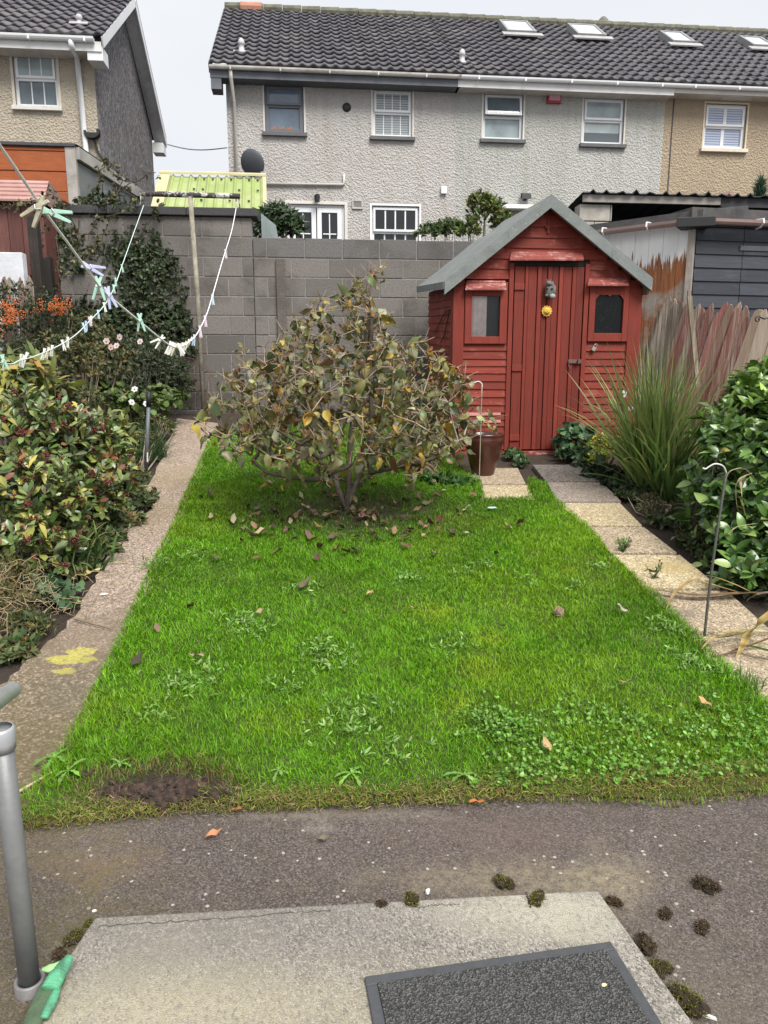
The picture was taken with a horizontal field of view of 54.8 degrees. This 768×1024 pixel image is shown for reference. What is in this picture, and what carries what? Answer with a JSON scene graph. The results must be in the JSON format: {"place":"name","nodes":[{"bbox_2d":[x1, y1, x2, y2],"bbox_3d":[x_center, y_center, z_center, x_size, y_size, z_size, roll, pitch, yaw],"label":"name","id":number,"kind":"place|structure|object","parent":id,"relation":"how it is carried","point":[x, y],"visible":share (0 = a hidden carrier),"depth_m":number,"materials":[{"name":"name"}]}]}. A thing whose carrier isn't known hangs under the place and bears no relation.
{"place":"outdoors","nodes":[
{"label":"outdoors","id":0,"kind":"place"},
{"bbox_2d":[0,205,143,364],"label":"clothesline","id":1,"kind":"object","parent":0,"point":[88,321],"visible":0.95,"depth_m":5.77,"materials":[{"name":"fabric"}]},
{"bbox_2d":[0,418,217,823],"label":"path","id":2,"kind":"structure","parent":0,"point":[55,677],"depth_m":3.63,"materials":[{"name":"concrete"}]},
{"bbox_2d":[0,790,767,1023],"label":"paved yard","id":3,"kind":"structure","parent":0,"point":[645,863],"depth_m":2.27,"materials":[{"name":"concrete"}]},
{"bbox_2d":[0,682,45,1000],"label":"handrail","id":4,"kind":"object","parent":3,"relation":"on","point":[30,978],"visible":0.93,"depth_m":1.75,"materials":[{"name":"metal"}]},
{"bbox_2d":[50,945,66,962],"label":"moss clump","id":5,"kind":"object","parent":3,"relation":"on","point":[59,954],"visible":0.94,"depth_m":1.91,"materials":[{"name":"brown plant"}]},
{"bbox_2d":[62,926,85,946],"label":"moss clump","id":6,"kind":"object","parent":3,"relation":"on","point":[73,936],"visible":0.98,"depth_m":1.97,"materials":[{"name":"green plant"}]},
{"bbox_2d":[42,891,692,1023],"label":"concrete doorstep","id":7,"kind":"object","parent":3,"relation":"on","point":[306,965],"visible":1,"depth_m":1.87,"materials":[{"name":"concrete"}]},
{"bbox_2d":[22,954,72,1023],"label":"garden glove","id":8,"kind":"object","parent":7,"relation":"on","point":[43,1003],"visible":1,"depth_m":1.72,"materials":[{"name":"fabric"}]},
{"bbox_2d":[402,891,419,906],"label":"moss clump","id":9,"kind":"object","parent":7,"relation":"on","point":[412,898],"visible":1,"depth_m":2.04,"materials":[{"name":"green plant"}]},
{"bbox_2d":[365,942,661,1023],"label":"doormat","id":10,"kind":"object","parent":7,"relation":"on","point":[560,986],"visible":1,"depth_m":1.73,"materials":[{"name":"carpet"}]},
{"bbox_2d":[528,889,545,907],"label":"moss clump","id":11,"kind":"object","parent":7,"relation":"on","point":[538,896],"visible":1,"depth_m":2.04,"materials":[{"name":"green plant"}]},
{"bbox_2d":[493,874,514,890],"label":"moss clump","id":12,"kind":"object","parent":3,"relation":"on","point":[502,882],"visible":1,"depth_m":2.17,"materials":[{"name":"green plant"}]},
{"bbox_2d":[634,930,658,955],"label":"moss clump","id":13,"kind":"object","parent":3,"relation":"on","point":[644,942],"visible":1,"depth_m":1.94,"materials":[{"name":"brown plant"}]},
{"bbox_2d":[648,956,674,979],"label":"moss clump","id":14,"kind":"object","parent":3,"relation":"on","point":[662,968],"visible":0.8,"depth_m":1.86,"materials":[{"name":"green plant"}]},
{"bbox_2d":[663,980,711,1021],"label":"moss clump","id":15,"kind":"object","parent":3,"relation":"on","point":[693,1003],"visible":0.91,"depth_m":1.75,"materials":[{"name":"green plant"}]},
{"bbox_2d":[694,919,710,935],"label":"moss clump","id":16,"kind":"object","parent":3,"relation":"on","point":[702,926],"visible":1,"depth_m":2.00,"materials":[{"name":"brown plant"}]},
{"bbox_2d":[690,873,722,895],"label":"moss clump","id":17,"kind":"object","parent":3,"relation":"on","point":[709,886],"visible":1,"depth_m":2.16,"materials":[{"name":"brown plant"}]},
{"bbox_2d":[0,413,767,684],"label":"ground","id":18,"kind":"structure","parent":0,"point":[757,607],"depth_m":5.25,"materials":[{"name":"soil"}]},
{"bbox_2d":[0,252,27,349],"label":"white wall panel","id":19,"kind":"structure","parent":18,"relation":"on","point":[13,265],"depth_m":7.27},
{"bbox_2d":[0,276,37,445],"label":"picket fence","id":20,"kind":"object","parent":18,"relation":"on","point":[9,284],"visible":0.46,"depth_m":7.13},
{"bbox_2d":[0,626,40,662],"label":"leafy weed","id":21,"kind":"object","parent":18,"relation":"on","point":[17,636],"visible":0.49,"depth_m":3.56,"materials":[{"name":"green plant"}]},
{"bbox_2d":[0,180,67,382],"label":"store","id":22,"kind":"structure","parent":18,"relation":"on","point":[13,232],"depth_m":8.17,"materials":[{"name":"brown paint"}]},
{"bbox_2d":[26,214,49,364],"bbox_3d":[-3.536,-1.870,7.684,0.110,2.294,0.100,0,11,0],"label":"fence post","id":23,"kind":"object","parent":18,"relation":"on","point":[36,258],"visible":0.27,"depth_m":7.51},
{"bbox_2d":[0,278,86,446],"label":"berry bush","id":24,"kind":"object","parent":18,"relation":"on","point":[11,314],"visible":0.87,"depth_m":6.76,"materials":[{"name":"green plant"}]},
{"bbox_2d":[0,341,87,500],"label":"fading perennial","id":25,"kind":"object","parent":18,"relation":"on","point":[35,371],"visible":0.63,"depth_m":5.46,"materials":[{"name":"green plant"}]},
{"bbox_2d":[19,569,84,612],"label":"shade geranium","id":26,"kind":"object","parent":18,"relation":"on","point":[66,586],"visible":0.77,"depth_m":4.06,"materials":[{"name":"green plant"}]},
{"bbox_2d":[43,256,62,379],"bbox_3d":[-3.600,-1.804,8.104,0.100,1.891,0.100,0,11,0],"label":"fence post","id":27,"kind":"object","parent":18,"relation":"on","point":[49,273],"visible":0.35,"depth_m":7.93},
{"bbox_2d":[0,551,114,637],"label":"dried plant","id":28,"kind":"object","parent":18,"relation":"on","point":[22,597],"visible":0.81,"depth_m":3.86,"materials":[{"name":"brown plant"}]},
{"bbox_2d":[0,141,142,205],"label":"timber outbuilding","id":29,"kind":"structure","parent":18,"relation":"on","point":[68,171],"depth_m":9.50,"materials":[{"name":"wood"}]},
{"bbox_2d":[8,311,141,466],"bbox_3d":[-2.868,-1.171,6.871,1.215,1.458,2.107,0,11,0],"label":"brown shrub","id":30,"kind":"object","parent":18,"relation":"on","point":[79,351],"visible":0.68,"depth_m":6.85,"materials":[{"name":"green plant"}]},
{"bbox_2d":[0,383,150,573],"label":"evergreen shrub","id":31,"kind":"object","parent":18,"relation":"on","point":[45,475],"visible":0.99,"depth_m":4.67,"materials":[{"name":"green plant"}]},
{"bbox_2d":[3,470,159,634],"bbox_3d":[-1.993,0.104,4.968,0.639,0.562,2.702,0,11,0],"label":"bed edge cover","id":32,"kind":"object","parent":18,"relation":"on","point":[146,498],"visible":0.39,"depth_m":4.88,"materials":[{"name":"green plant"}]},
{"bbox_2d":[0,0,166,205],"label":"detached house","id":33,"kind":"structure","parent":18,"relation":"on","point":[71,71],"depth_m":13.81,"materials":[{"name":"tile"}]},
{"bbox_2d":[12,57,62,111],"bbox_3d":[-6.402,-7.913,13.642,0.882,0.993,0.210,-1,11,-6],"label":"window","id":34,"kind":"structure","parent":33,"relation":"in","point":[35,78],"depth_m":13.66,"materials":[{"name":"white plastic"}]},
{"bbox_2d":[83,128,102,159],"bbox_3d":[-5.425,-6.865,13.838,0.300,0.525,0.158,-1,11,-6],"label":"broken wall light","id":35,"kind":"object","parent":33,"relation":"attached to","point":[94,136],"visible":0.99,"depth_m":13.75,"materials":[{"name":"black plastic"}]},
{"bbox_2d":[37,516,133,578],"bbox_3d":[-1.849,0.182,4.488,0.734,0.382,0.631,3,11,14],"label":"daylily clump","id":36,"kind":"object","parent":18,"relation":"on","point":[97,547],"visible":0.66,"depth_m":4.48,"materials":[{"name":"green plant"}]},
{"bbox_2d":[0,413,178,666],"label":"mixed bed plants","id":37,"kind":"object","parent":18,"relation":"on","point":[11,652],"visible":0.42,"depth_m":4.72,"materials":[{"name":"green plant"}]},
{"bbox_2d":[96,334,142,420],"bbox_3d":[-2.881,-1.362,7.936,0.548,1.010,1.731,-4,12,-20],"label":"anemone","id":38,"kind":"object","parent":18,"relation":"on","point":[115,345],"visible":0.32,"depth_m":7.17,"materials":[{"name":"white plant"}]},
{"bbox_2d":[95,405,145,489],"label":"yellow leaved shoots","id":39,"kind":"object","parent":18,"relation":"on","point":[129,434],"visible":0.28,"depth_m":5.84,"materials":[{"name":"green plant"}]},
{"bbox_2d":[66,378,191,416],"bbox_3d":[-2.677,-1.211,7.768,1.127,0.393,1.292,0,11,0],"label":"ivy patch","id":40,"kind":"object","parent":18,"relation":"on","point":[164,398],"visible":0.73,"depth_m":7.33,"materials":[{"name":"green plant"}]},
{"bbox_2d":[83,333,188,421],"bbox_3d":[-2.777,-1.450,8.191,1.142,1.064,1.175,0,11,0],"label":"feathery bush","id":41,"kind":"object","parent":18,"relation":"on","point":[159,350],"visible":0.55,"depth_m":8.24,"materials":[{"name":"green plant"}]},
{"bbox_2d":[26,204,258,413],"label":"block wall","id":42,"kind":"structure","parent":18,"relation":"on","point":[230,319],"depth_m":8.76,"materials":[{"name":"concrete"}]},
{"bbox_2d":[0,155,164,289],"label":"climbing rose","id":43,"kind":"object","parent":42,"relation":"attached to","point":[61,205],"visible":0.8,"depth_m":8.41,"materials":[{"name":"green plant"}]},
{"bbox_2d":[55,189,197,413],"bbox_3d":[-3.103,-2.463,8.731,1.842,2.615,0.828,0,11,0],"label":"dark creeper","id":44,"kind":"object","parent":42,"relation":"attached to","point":[171,327],"visible":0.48,"depth_m":8.65,"materials":[{"name":"green plant"}]},
{"bbox_2d":[144,388,150,471],"bbox_3d":[-2.048,-0.683,6.400,0.111,0.766,0.060,0,11,0],"label":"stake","id":45,"kind":"object","parent":18,"relation":"on","point":[148,399],"visible":0.94,"depth_m":6.39,"materials":[{"name":"grey plastic"}]},
{"bbox_2d":[127,415,194,464],"bbox_3d":[-2.210,-0.686,6.994,0.859,0.475,1.088,0,11,0],"label":"grass tuft","id":46,"kind":"object","parent":18,"relation":"on","point":[154,451],"visible":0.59,"depth_m":6.89,"materials":[{"name":"green plant"}]},
{"bbox_2d":[139,191,239,410],"bbox_3d":[-2.176,-2.320,8.563,1.131,2.616,0.078,0,11,0],"label":"clothesline post","id":47,"kind":"object","parent":18,"relation":"on","point":[190,196],"visible":0.94,"depth_m":8.38,"materials":[{"name":"metal"}]},
{"bbox_2d":[0,143,235,347],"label":"clothesline","id":48,"kind":"object","parent":47,"relation":"attached to","point":[47,215],"visible":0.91,"depth_m":2.36,"materials":[{"name":"fabric"}]},
{"bbox_2d":[20,195,49,227],"bbox_3d":[-0.921,-0.799,1.963,0.048,0.083,0.023,42,8,-8],"label":"clothes peg","id":49,"kind":"object","parent":48,"relation":"attached to","point":[39,206],"visible":1,"depth_m":1.96,"materials":[{"name":"plastic"}]},
{"bbox_2d":[42,207,72,223],"bbox_3d":[-0.888,-0.808,2.007,0.082,0.034,0.022,10,9,-13],"label":"clothes peg","id":50,"kind":"object","parent":48,"relation":"attached to","point":[55,213],"visible":0.82,"depth_m":2.00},
{"bbox_2d":[174,354,210,414],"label":"dead vine","id":51,"kind":"object","parent":18,"relation":"on","point":[207,370],"visible":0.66,"depth_m":8.82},
{"bbox_2d":[151,170,266,237],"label":"lime roof shed","id":52,"kind":"structure","parent":18,"relation":"on","point":[252,191],"depth_m":11.20,"materials":[{"name":"plastic"}]},
{"bbox_2d":[252,197,309,237],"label":"rhododendron","id":53,"kind":"object","parent":18,"relation":"on","point":[283,218],"visible":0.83,"depth_m":9.72,"materials":[{"name":"green plant"}]},
{"bbox_2d":[208,1,465,241],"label":"terraced house","id":54,"kind":"structure","parent":18,"relation":"on","point":[342,121],"depth_m":15.16,"materials":[{"name":"tile"}]},
{"bbox_2d":[241,149,264,177],"bbox_3d":[-2.625,-6.903,14.719,0.369,0.532,0.550,-7,13,-32],"label":"satellite dish","id":55,"kind":"object","parent":54,"relation":"attached to","point":[252,160],"visible":0.86,"depth_m":14.63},
{"bbox_2d":[262,86,306,136],"bbox_3d":[-2.000,-8.052,14.867,0.898,0.971,0.185,-1,11,-6],"label":"window","id":56,"kind":"structure","parent":54,"relation":"in","point":[284,106],"depth_m":14.88,"materials":[{"name":"grey paint"}]},
{"bbox_2d":[288,204,344,239],"bbox_3d":[-1.398,-5.003,15.576,1.161,2.739,0.090,-1,11,-6],"label":"french door","id":57,"kind":"structure","parent":54,"relation":"in","point":[330,218],"depth_m":15.38,"materials":[{"name":"white plastic"}]},
{"bbox_2d":[370,90,414,141],"bbox_3d":[0.169,-8.079,15.106,0.928,0.961,0.210,-1,11,-6],"label":"window","id":58,"kind":"structure","parent":54,"relation":"in","point":[392,110],"depth_m":15.11,"materials":[{"name":"white plastic"}]},
{"bbox_2d":[372,206,418,240],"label":"window","id":59,"kind":"structure","parent":54,"relation":"in","point":[388,223],"depth_m":15.52,"materials":[{"name":"white plastic"}]},
{"bbox_2d":[253,238,473,413],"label":"block wall","id":60,"kind":"structure","parent":18,"relation":"on","point":[293,275],"depth_m":8.97,"materials":[{"name":"concrete"}]},
{"bbox_2d":[261,213,277,238],"bbox_3d":[-1.373,-3.372,8.937,0.233,0.420,0.023,-7,13,-30],"label":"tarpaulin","id":61,"kind":"object","parent":60,"relation":"on","point":[268,228],"visible":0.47,"depth_m":8.91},
{"bbox_2d":[395,401,459,477],"bbox_3d":[0.383,-0.548,6.611,0.781,0.885,0.704,0,11,0],"label":"plant","id":62,"kind":"object","parent":18,"relation":"on","point":[430,467],"visible":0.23,"depth_m":6.50,"materials":[{"name":"brown plant"}]},
{"bbox_2d":[411,216,466,240],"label":"green shrub","id":63,"kind":"object","parent":18,"relation":"on","point":[445,227],"visible":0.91,"depth_m":9.88,"materials":[{"name":"green plant"}]},
{"bbox_2d":[453,187,515,240],"bbox_3d":[1.391,-2.953,10.093,1.001,2.736,0.506,-4,12,-20],"label":"yellow green shrub","id":64,"kind":"object","parent":18,"relation":"on","point":[491,204],"visible":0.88,"depth_m":9.81,"materials":[{"name":"green plant"}]},
{"bbox_2d":[464,468,525,488],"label":"paving slab","id":65,"kind":"structure","parent":18,"relation":"on","point":[506,476],"depth_m":6.44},
{"bbox_2d":[465,432,503,475],"bbox_3d":[0.876,-0.510,6.530,0.351,0.370,0.351,0,11,0],"label":"plant pot","id":66,"kind":"object","parent":65,"relation":"on","point":[491,444],"visible":0.84,"depth_m":6.41,"materials":[{"name":"brown ceramic"}]},
{"bbox_2d":[482,485,534,499],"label":"paving slab","id":67,"kind":"structure","parent":18,"relation":"on","point":[494,491],"depth_m":6.06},
{"bbox_2d":[501,446,530,466],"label":"doorstep weed","id":68,"kind":"object","parent":18,"relation":"on","point":[517,456],"visible":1,"depth_m":7.08,"materials":[{"name":"green plant"}]},
{"bbox_2d":[417,194,652,454],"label":"garden shed","id":69,"kind":"structure","parent":18,"relation":"on","point":[503,336],"depth_m":7.22,"materials":[{"name":"red wood"}]},
{"bbox_2d":[464,282,507,343],"bbox_3d":[0.977,-1.915,7.142,0.416,0.575,0.070,-1,11,-6],"label":"window","id":70,"kind":"structure","parent":69,"relation":"in","point":[481,324],"depth_m":7.15,"materials":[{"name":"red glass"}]},
{"bbox_2d":[509,265,583,449],"bbox_3d":[1.598,-1.491,7.264,0.697,1.776,0.074,-1,11,-6],"label":"door","id":71,"kind":"structure","parent":69,"relation":"in","point":[544,348],"depth_m":7.26,"materials":[{"name":"wood"}]},
{"bbox_2d":[545,279,555,298],"bbox_3d":[1.598,-2.136,7.096,0.118,0.185,0.091,-1,11,-6],"label":"squirrel ornament","id":72,"kind":"object","parent":69,"relation":"attached to","point":[550,290],"visible":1,"depth_m":7.08,"materials":[{"name":"grey stone"}]},
{"bbox_2d":[586,281,630,341],"bbox_3d":[2.195,-1.964,7.254,0.402,0.575,0.050,-1,11,-6],"label":"window","id":73,"kind":"structure","parent":69,"relation":"in","point":[608,306],"depth_m":7.25,"materials":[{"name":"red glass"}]},
{"bbox_2d":[430,12,681,240],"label":"terraced house","id":74,"kind":"structure","parent":18,"relation":"on","point":[521,145],"depth_m":15.56,"materials":[{"name":"tile"}]},
{"bbox_2d":[480,94,525,143],"bbox_3d":[2.457,-8.138,15.339,0.960,0.957,0.210,-1,11,-6],"label":"window","id":75,"kind":"structure","parent":74,"relation":"in","point":[502,114],"depth_m":15.34,"materials":[{"name":"white plastic"}]},
{"bbox_2d":[579,98,626,148],"bbox_3d":[4.599,-8.161,15.564,1.008,0.970,0.210,-1,11,-6],"label":"window","id":76,"kind":"structure","parent":74,"relation":"in","point":[602,118],"depth_m":15.57,"materials":[{"name":"white plastic"}]},
{"bbox_2d":[532,465,599,482],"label":"paving slab","id":77,"kind":"structure","parent":18,"relation":"on","point":[552,473],"depth_m":6.59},
{"bbox_2d":[551,420,604,462],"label":"shade geranium","id":78,"kind":"object","parent":18,"relation":"on","point":[567,448],"visible":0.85,"depth_m":7.12,"materials":[{"name":"green plant"}]},
{"bbox_2d":[547,482,620,503],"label":"paving slab","id":79,"kind":"structure","parent":18,"relation":"on","point":[581,492],"depth_m":6.05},
{"bbox_2d":[558,503,641,526],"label":"paving slab","id":80,"kind":"structure","parent":18,"relation":"on","point":[607,514],"depth_m":5.53,"materials":[{"name":"concrete"}]},
{"bbox_2d":[583,432,623,463],"bbox_3d":[2.036,-0.567,6.890,0.462,0.353,0.410,-4,12,-20],"label":"variegated euonymus","id":81,"kind":"object","parent":18,"relation":"on","point":[593,444],"visible":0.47,"depth_m":6.78,"materials":[{"name":"yellow plant"}]},
{"bbox_2d":[569,456,651,491],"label":"dark ground cover","id":82,"kind":"object","parent":18,"relation":"on","point":[595,468],"visible":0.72,"depth_m":6.45,"materials":[{"name":"green plant"}]},
{"bbox_2d":[588,527,676,558],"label":"paving slab","id":83,"kind":"structure","parent":18,"relation":"on","point":[644,541],"depth_m":5.01,"materials":[{"name":"concrete"}]},
{"bbox_2d":[543,330,739,502],"bbox_3d":[2.261,-0.764,5.879,2.080,1.378,2.364,0,11,0],"label":"spiky grass clump","id":84,"kind":"object","parent":18,"relation":"on","point":[655,444],"visible":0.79,"depth_m":5.88,"materials":[{"name":"green plant"}]},
{"bbox_2d":[615,555,719,590],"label":"paving slab","id":85,"kind":"structure","parent":18,"relation":"on","point":[676,572],"depth_m":4.52,"materials":[{"name":"concrete"}]},
{"bbox_2d":[633,491,701,532],"bbox_3d":[2.099,-0.008,5.559,0.372,0.214,0.883,0,11,0],"label":"heather mound","id":86,"kind":"object","parent":18,"relation":"on","point":[652,506],"visible":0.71,"depth_m":5.60,"materials":[{"name":"green plant"}]},
{"bbox_2d":[568,189,767,308],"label":"lean to","id":87,"kind":"object","parent":18,"relation":"on","point":[592,206],"visible":0.16,"depth_m":10.19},
{"bbox_2d":[590,205,767,366],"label":"old shed","id":88,"kind":"structure","parent":18,"relation":"on","point":[669,253],"depth_m":8.57,"materials":[{"name":"metal"}]},
{"bbox_2d":[613,21,767,195],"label":"terraced house","id":89,"kind":"structure","parent":18,"relation":"on","point":[715,136],"depth_m":15.93,"materials":[{"name":"tile"}]},
{"bbox_2d":[700,104,747,152],"bbox_3d":[7.278,-8.195,15.845,1.058,0.959,0.210,-1,11,-6],"label":"window","id":90,"kind":"structure","parent":89,"relation":"in","point":[724,124],"depth_m":15.85,"materials":[{"name":"white plastic"}]},
{"bbox_2d":[613,466,767,600],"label":"soil bed","id":91,"kind":"object","parent":18,"relation":"on","point":[700,547],"visible":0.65,"depth_m":4.92,"materials":[{"name":"soil"}]},
{"bbox_2d":[636,296,767,462],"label":"picket fence","id":92,"kind":"object","parent":18,"relation":"on","point":[740,335],"visible":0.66,"depth_m":7.07,"materials":[{"name":"wood"}]},
{"bbox_2d":[687,290,700,386],"bbox_3d":[2.865,-1.598,6.846,0.182,0.871,0.035,4,12,21],"label":"loose slat","id":93,"kind":"object","parent":92,"relation":"attached to","point":[692,327],"visible":1,"depth_m":6.83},
{"bbox_2d":[649,591,767,635],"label":"paving slab","id":94,"kind":"structure","parent":18,"relation":"on","point":[727,613],"depth_m":4.00,"materials":[{"name":"concrete"}]},
{"bbox_2d":[644,588,758,595],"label":"strap leaf","id":95,"kind":"object","parent":94,"relation":"on","point":[724,593],"visible":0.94,"depth_m":4.15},
{"bbox_2d":[666,578,737,607],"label":"strap leaf","id":96,"kind":"object","parent":94,"relation":"on","point":[682,585],"visible":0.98,"depth_m":4.13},
{"bbox_2d":[667,355,767,589],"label":"glossy bush","id":97,"kind":"object","parent":18,"relation":"on","point":[736,434],"visible":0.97,"depth_m":4.67,"materials":[{"name":"green plant"}]},
{"bbox_2d":[692,636,767,704],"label":"paving slab","id":98,"kind":"structure","parent":18,"relation":"on","point":[756,657],"depth_m":3.57,"materials":[{"name":"concrete"}]},
{"bbox_2d":[702,463,727,636],"bbox_3d":[1.674,0.196,3.739,0.153,0.885,0.117,-3,12,-17],"label":"plant stake","id":99,"kind":"object","parent":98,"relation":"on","point":[713,556],"visible":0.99,"depth_m":3.72,"materials":[{"name":"metal"}]},
{"bbox_2d":[721,661,767,694],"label":"grass wisps","id":100,"kind":"object","parent":98,"relation":"on","point":[753,681],"depth_m":3.30,"materials":[{"name":"green plant"}]},
{"bbox_2d":[736,611,767,656],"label":"strap leaf","id":101,"kind":"object","parent":98,"relation":"on","point":[762,619],"visible":0.98,"depth_m":3.58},
{"bbox_2d":[751,173,767,195],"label":"conifer","id":102,"kind":"object","parent":18,"relation":"on","point":[759,189],"visible":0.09,"depth_m":12.54,"materials":[{"name":"green plant"}]},
{"bbox_2d":[20,424,767,832],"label":"lawn","id":103,"kind":"structure","parent":0,"point":[150,775],"depth_m":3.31,"materials":[{"name":"plant"}]},
{"bbox_2d":[86,775,235,809],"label":"bare earth","id":104,"kind":"structure","parent":103,"relation":"on","point":[190,783],"depth_m":2.63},
{"bbox_2d":[191,252,506,511],"bbox_3d":[-0.268,-0.876,5.348,2.284,1.909,1.915,0,11,0],"label":"tree","id":105,"kind":"object","parent":103,"relation":"on","point":[323,432],"visible":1,"depth_m":5.13,"materials":[{"name":"green plant"}]},
{"bbox_2d":[119,536,767,790],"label":"lawn weeds","id":106,"kind":"object","parent":103,"relation":"on","point":[520,720],"visible":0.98,"depth_m":2.99,"materials":[{"name":"green plant"}]},
{"bbox_2d":[417,469,479,487],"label":"lawn edge weeds","id":107,"kind":"object","parent":103,"relation":"on","point":[450,479],"visible":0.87,"depth_m":6.24,"materials":[{"name":"green plant"}]},
{"bbox_2d":[443,768,478,786],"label":"dandelion","id":108,"kind":"object","parent":103,"relation":"on","point":[468,776],"visible":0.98,"depth_m":2.69,"materials":[{"name":"green plant"}]},
{"bbox_2d":[136,0,767,187],"label":"sky","id":109,"kind":"structure","parent":0,"point":[179,35],"materials":[{"name":"white"}]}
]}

